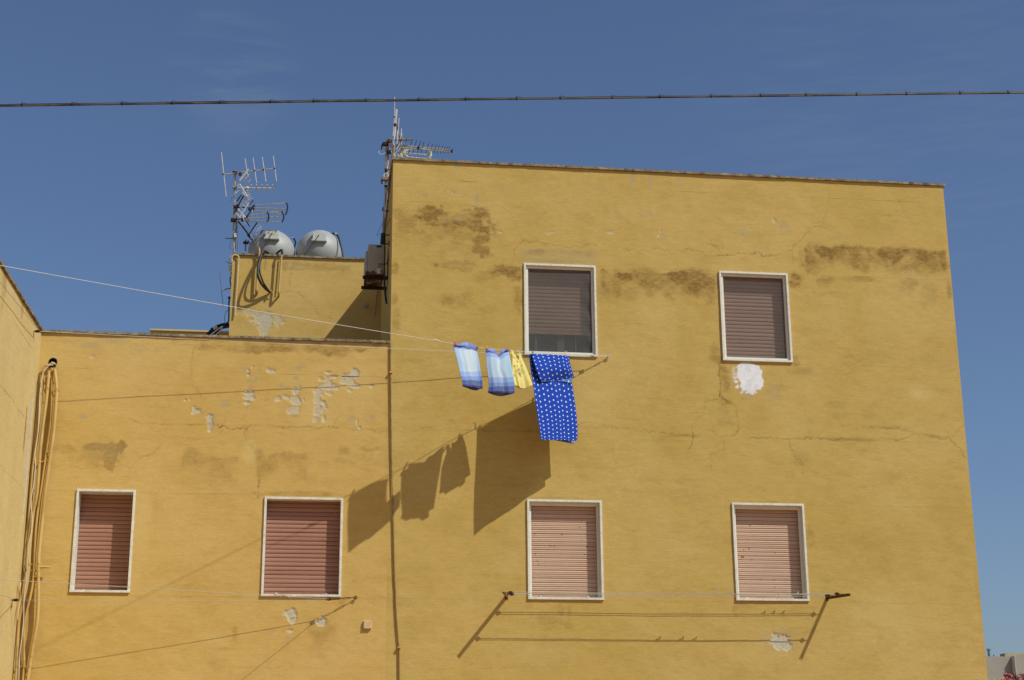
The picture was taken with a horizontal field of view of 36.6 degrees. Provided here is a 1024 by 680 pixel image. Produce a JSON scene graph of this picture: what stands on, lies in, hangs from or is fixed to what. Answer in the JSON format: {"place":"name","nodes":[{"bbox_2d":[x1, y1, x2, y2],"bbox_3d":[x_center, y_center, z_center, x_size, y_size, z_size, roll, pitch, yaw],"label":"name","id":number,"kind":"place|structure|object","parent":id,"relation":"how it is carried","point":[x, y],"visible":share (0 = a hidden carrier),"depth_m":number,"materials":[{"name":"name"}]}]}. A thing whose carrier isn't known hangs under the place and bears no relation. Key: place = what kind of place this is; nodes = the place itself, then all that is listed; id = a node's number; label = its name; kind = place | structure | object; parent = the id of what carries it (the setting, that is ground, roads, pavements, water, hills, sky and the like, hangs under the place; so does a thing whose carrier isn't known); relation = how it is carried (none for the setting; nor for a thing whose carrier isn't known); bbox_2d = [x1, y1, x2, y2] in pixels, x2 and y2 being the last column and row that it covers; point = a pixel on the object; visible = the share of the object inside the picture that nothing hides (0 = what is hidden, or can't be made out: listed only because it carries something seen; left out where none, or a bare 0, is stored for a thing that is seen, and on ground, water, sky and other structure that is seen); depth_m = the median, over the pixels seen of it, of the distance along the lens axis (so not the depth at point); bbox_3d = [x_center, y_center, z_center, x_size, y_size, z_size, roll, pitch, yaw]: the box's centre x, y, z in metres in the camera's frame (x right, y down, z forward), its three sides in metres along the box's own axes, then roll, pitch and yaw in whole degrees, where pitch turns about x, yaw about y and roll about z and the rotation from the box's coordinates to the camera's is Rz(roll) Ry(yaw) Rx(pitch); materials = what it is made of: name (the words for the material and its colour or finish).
{"place":"outdoors","nodes":[
{"label":"outdoors","id":0,"kind":"place"},
{"bbox_2d":[0,259,42,679],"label":"side building","id":1,"kind":"structure","parent":0,"point":[20,344],"depth_m":18.65,"materials":[{"name":"paint"}]},
{"bbox_2d":[16,582,20,619],"bbox_3d":[-6.048,3.205,18.994,0.025,0.463,0.090,2,-16,-8],"label":"corner pipe","id":2,"kind":"object","parent":1,"relation":"attached to","point":[19,591],"visible":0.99,"depth_m":19.00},
{"bbox_2d":[0,90,1023,106],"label":"overhead cable","id":3,"kind":"object","parent":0,"point":[469,99],"visible":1,"depth_m":14.30,"materials":[{"name":"black rubber"}]},
{"bbox_2d":[0,0,1023,655],"label":"sky","id":4,"kind":"structure","parent":0,"point":[127,196],"materials":[{"name":"blue"}]},
{"bbox_2d":[986,653,1023,679],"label":"grey building","id":5,"kind":"structure","parent":0,"point":[1005,664],"depth_m":62.16,"materials":[{"name":"beige paint"}]},
{"label":"ground","id":6,"kind":"structure","parent":0,"visible":0},
{"bbox_2d":[13,329,389,679],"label":"building","id":7,"kind":"structure","parent":6,"relation":"on","point":[228,466],"depth_m":19.88,"materials":[{"name":"paint"}]},
{"bbox_2d":[14,370,50,679],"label":"corner pipe","id":8,"kind":"object","parent":7,"relation":"attached to","point":[39,461],"visible":1,"depth_m":19.41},
{"bbox_2d":[18,364,49,679],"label":"white cable","id":9,"kind":"object","parent":7,"relation":"attached to","point":[31,522],"visible":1,"depth_m":19.36,"materials":[{"name":"plastic"}]},
{"bbox_2d":[23,364,49,571],"bbox_3d":[-6.032,1.601,19.637,0.137,2.686,0.033,2,-16,-8],"label":"corner pipe","id":10,"kind":"object","parent":7,"relation":"attached to","point":[29,505],"visible":1,"depth_m":19.57,"materials":[{"name":"yellow plastic"}]},
{"bbox_2d":[21,369,54,679],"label":"corner pipe","id":11,"kind":"object","parent":7,"relation":"attached to","point":[36,518],"visible":0.99,"depth_m":19.44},
{"bbox_2d":[26,369,58,679],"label":"corner pipe","id":12,"kind":"object","parent":7,"relation":"attached to","point":[50,452],"visible":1,"depth_m":19.40,"materials":[{"name":"yellow plastic"}]},
{"bbox_2d":[49,358,56,366],"bbox_3d":[-5.963,0.315,20.132,0.112,0.145,0.224,2,-16,-8],"label":"pipe sleeve","id":13,"kind":"object","parent":7,"relation":"attached to","point":[52,362],"visible":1,"depth_m":20.08,"materials":[{"name":"black plastic"}]},
{"bbox_2d":[69,489,135,592],"bbox_3d":[-5.181,2.571,19.676,0.736,1.305,0.322,2,-16,-8],"label":"window","id":14,"kind":"structure","parent":7,"relation":"in","point":[104,518],"depth_m":19.72,"materials":[{"name":"plastic"}]},
{"bbox_2d":[150,328,228,334],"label":"roof kerb","id":15,"kind":"structure","parent":7,"relation":"on","point":[181,331],"depth_m":28.10,"materials":[{"name":"paint"}]},
{"bbox_2d":[261,497,342,596],"bbox_3d":[-2.702,2.681,19.965,1.012,1.277,0.247,2,-16,-8],"label":"window","id":16,"kind":"structure","parent":7,"relation":"in","point":[302,554],"depth_m":19.99,"materials":[{"name":"plastic"}]},
{"bbox_2d":[229,253,380,340],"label":"rooftop block","id":17,"kind":"structure","parent":7,"relation":"on","point":[327,289],"depth_m":25.69,"materials":[{"name":"paint"}]},
{"bbox_2d":[206,322,228,334],"bbox_3d":[-4.887,-0.183,25.723,0.388,0.256,0.110,2,-16,-8],"label":"cable bundle","id":18,"kind":"object","parent":17,"relation":"attached to","point":[216,329],"visible":0.88,"depth_m":25.71,"materials":[{"name":"black plastic"}]},
{"bbox_2d":[224,256,231,324],"bbox_3d":[-4.704,-0.829,25.641,0.117,1.208,0.065,2,-16,-8],"label":"riser cable","id":19,"kind":"object","parent":17,"relation":"attached to","point":[230,270],"visible":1,"depth_m":25.59,"materials":[{"name":"white plastic"}]},
{"bbox_2d":[231,254,238,316],"bbox_3d":[-4.587,-0.904,25.546,0.136,1.076,0.024,2,-16,-8],"label":"conduit","id":20,"kind":"object","parent":17,"relation":"attached to","point":[236,282],"visible":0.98,"depth_m":25.56,"materials":[{"name":"beige plastic"}]},
{"bbox_2d":[221,152,287,251],"bbox_3d":[-4.384,-2.326,26.266,1.170,1.779,0.392,2,-16,-8],"label":"antenna mast","id":21,"kind":"object","parent":17,"relation":"on","point":[236,207],"visible":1,"depth_m":26.22,"materials":[{"name":"metal"}]},
{"bbox_2d":[255,247,260,294],"bbox_3d":[-4.210,-1.151,25.662,0.065,0.836,0.086,2,-16,-8],"label":"tap pipe","id":22,"kind":"object","parent":17,"relation":"attached to","point":[256,289],"visible":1,"depth_m":25.58,"materials":[{"name":"beige metal"}]},
{"bbox_2d":[257,250,269,292],"bbox_3d":[-4.086,-1.155,25.630,0.126,0.748,0.463,-7,-18,22],"label":"hose","id":23,"kind":"object","parent":17,"relation":"attached to","point":[258,266],"visible":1,"depth_m":25.49,"materials":[{"name":"black plastic"}]},
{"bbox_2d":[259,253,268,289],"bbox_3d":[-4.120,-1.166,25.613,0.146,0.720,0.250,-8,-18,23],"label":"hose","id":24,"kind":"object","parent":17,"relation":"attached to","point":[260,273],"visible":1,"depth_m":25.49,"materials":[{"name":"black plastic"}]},
{"bbox_2d":[248,230,294,254],"bbox_3d":[-4.106,-1.508,26.425,0.800,0.775,0.907,2,-16,-8],"label":"water tank","id":25,"kind":"object","parent":17,"relation":"on","point":[272,241],"visible":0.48,"depth_m":26.16,"materials":[{"name":"grey plastic"}]},
{"bbox_2d":[277,261,279,293],"bbox_3d":[-3.874,-1.067,25.702,0.048,0.630,0.018,2,-16,-8],"label":"riser pipe","id":26,"kind":"object","parent":17,"relation":"attached to","point":[278,277],"visible":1,"depth_m":25.68,"materials":[{"name":"beige plastic"}]},
{"bbox_2d":[275,249,282,296],"bbox_3d":[-3.882,-1.104,25.731,0.071,0.828,0.268,8,-18,-25],"label":"riser pipe","id":27,"kind":"object","parent":17,"relation":"attached to","point":[280,250],"visible":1,"depth_m":25.64,"materials":[{"name":"beige plastic"}]},
{"bbox_2d":[296,230,343,256],"bbox_3d":[-3.296,-1.514,26.546,0.812,0.779,0.909,2,-16,-8],"label":"water tank","id":28,"kind":"object","parent":17,"relation":"on","point":[319,243],"visible":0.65,"depth_m":26.27,"materials":[{"name":"grey plastic"}]},
{"bbox_2d":[373,290,376,314],"bbox_3d":[-2.278,-0.635,25.808,0.059,0.458,0.022,2,-16,-8],"label":"drain pipe","id":29,"kind":"object","parent":17,"relation":"attached to","point":[375,302],"visible":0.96,"depth_m":25.79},
{"bbox_2d":[332,596,357,599],"bbox_3d":[-2.139,3.284,19.698,0.355,0.072,0.066,8,-18,-27],"label":"wall hook","id":30,"kind":"object","parent":7,"relation":"attached to","point":[354,597],"depth_m":19.69,"materials":[{"name":"metal"}]},
{"bbox_2d":[0,579,324,600],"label":"clothesline","id":31,"kind":"object","parent":30,"relation":"attached to","point":[283,595],"visible":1,"depth_m":18.78,"materials":[{"name":"fabric"}]},
{"bbox_2d":[363,621,371,628],"bbox_3d":[-1.839,3.623,19.692,0.104,0.104,0.044,2,-16,-8],"label":"junction box","id":32,"kind":"object","parent":7,"relation":"attached to","point":[367,624],"visible":1,"depth_m":19.68,"materials":[{"name":"beige plastic"}]},
{"bbox_2d":[380,157,987,679],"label":"tall building","id":33,"kind":"structure","parent":6,"relation":"on","point":[768,393],"depth_m":21.04,"materials":[{"name":"paint"}]},
{"bbox_2d":[0,265,592,356],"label":"clothesline","id":34,"kind":"object","parent":33,"relation":"attached to","point":[264,312],"visible":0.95,"depth_m":19.62,"materials":[{"name":"white fabric"}]},
{"bbox_2d":[453,342,482,389],"bbox_3d":[-0.533,0.327,19.780,0.475,0.630,0.156,13,-21,-38],"label":"pillowcase","id":35,"kind":"object","parent":34,"relation":"hanging from","point":[468,362],"visible":1,"depth_m":19.76,"materials":[{"name":"blue fabric"}]},
{"bbox_2d":[486,348,514,395],"bbox_3d":[-0.162,0.407,20.000,0.378,0.652,0.213,8,-18,-27],"label":"pillowcase","id":36,"kind":"object","parent":34,"relation":"hanging from","point":[500,376],"visible":1,"depth_m":19.95,"materials":[{"name":"blue fabric"}]},
{"bbox_2d":[511,351,532,388],"bbox_3d":[0.122,0.394,20.229,0.292,0.527,0.165,7,-18,-25],"label":"tank top","id":37,"kind":"object","parent":34,"relation":"hanging from","point":[522,379],"visible":1,"depth_m":20.17,"materials":[{"name":"yellow fabric"}]},
{"bbox_2d":[529,354,577,443],"bbox_3d":[0.568,0.765,20.415,0.708,1.238,0.184,12,-20,-36],"label":"bed sheet","id":38,"kind":"object","parent":34,"relation":"hanging from","point":[552,375],"visible":1,"depth_m":20.40,"materials":[{"name":"blue fabric"}]},
{"bbox_2d":[361,244,387,289],"bbox_3d":[-2.004,-1.069,22.721,0.383,0.514,0.646,2,-16,-8],"label":"air conditioner","id":39,"kind":"object","parent":33,"relation":"attached to","point":[373,276],"visible":0.97,"depth_m":22.48,"materials":[{"name":"white metal"}]},
{"bbox_2d":[384,230,385,274],"bbox_3d":[-1.845,-1.259,22.487,0.025,0.725,0.017,2,-16,-8],"label":"refrigerant pipe","id":40,"kind":"object","parent":33,"relation":"attached to","point":[384,251],"visible":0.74,"depth_m":22.50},
{"bbox_2d":[383,275,387,303],"bbox_3d":[-1.823,-0.728,22.314,0.066,0.429,0.032,2,-16,-8],"label":"drain hose","id":41,"kind":"object","parent":40,"relation":"hanging from","point":[384,286],"visible":1,"depth_m":22.30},
{"bbox_2d":[389,343,400,679],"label":"wall cable","id":42,"kind":"object","parent":33,"relation":"attached to","point":[390,373],"depth_m":20.16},
{"bbox_2d":[377,97,452,246],"bbox_3d":[-1.409,-2.410,22.471,1.073,2.310,0.413,4,-17,-15],"label":"antenna mast","id":43,"kind":"object","parent":33,"relation":"attached to","point":[393,152],"visible":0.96,"depth_m":22.50,"materials":[{"name":"metal"}]},
{"bbox_2d":[524,263,597,356],"bbox_3d":[0.650,-0.385,21.349,1.012,1.315,0.247,2,-16,-8],"label":"window","id":44,"kind":"structure","parent":33,"relation":"in","point":[560,304],"depth_m":21.29,"materials":[{"name":"plastic"}]},
{"bbox_2d":[527,499,603,599],"bbox_3d":[0.685,2.777,20.423,1.006,1.313,0.237,2,-16,-8],"label":"window","id":45,"kind":"structure","parent":33,"relation":"in","point":[565,537],"depth_m":20.45,"materials":[{"name":"plastic"}]},
{"bbox_2d":[718,271,792,362],"bbox_3d":[3.386,-0.297,21.721,1.001,1.304,0.247,2,-16,-8],"label":"window","id":46,"kind":"structure","parent":33,"relation":"in","point":[755,307],"depth_m":21.75,"materials":[{"name":"plastic"}]},
{"bbox_2d":[731,503,809,600],"bbox_3d":[3.440,2.860,20.804,1.006,1.307,0.245,2,-16,-8],"label":"window","id":47,"kind":"structure","parent":33,"relation":"in","point":[769,539],"depth_m":20.83,"materials":[{"name":"plastic"}]},
{"bbox_2d":[825,593,850,600],"bbox_3d":[4.300,3.375,20.424,0.044,0.080,0.521,7,-18,-23],"label":"wall bracket","id":48,"kind":"object","parent":33,"relation":"attached to","point":[835,596],"depth_m":20.45,"materials":[{"name":"brown metal"}]},
{"bbox_2d":[509,591,832,596],"bbox_3d":[2.088,3.314,20.222,4.383,0.095,0.016,2,-16,-8],"label":"rack rope","id":49,"kind":"object","parent":48,"relation":"attached to","point":[828,595],"visible":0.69,"depth_m":20.29,"materials":[{"name":"fabric"}]},
{"bbox_2d":[505,589,839,595],"bbox_3d":[2.122,3.266,20.029,4.484,0.090,0.016,2,-16,-8],"label":"rack rope","id":50,"kind":"object","parent":48,"relation":"attached to","point":[730,593],"visible":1,"depth_m":20.11,"materials":[{"name":"fabric"}]},
{"bbox_2d":[1000,672,1022,679],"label":"oleander bush","id":51,"kind":"object","parent":6,"relation":"on","point":[1007,676],"visible":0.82,"depth_m":31.40,"materials":[{"name":"pink plant"}]},
{"bbox_2d":[1013,672,1023,679],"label":"oleander bush","id":52,"kind":"object","parent":6,"relation":"on","point":[1021,675],"visible":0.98,"depth_m":31.38,"materials":[{"name":"pink plant"}]}
]}

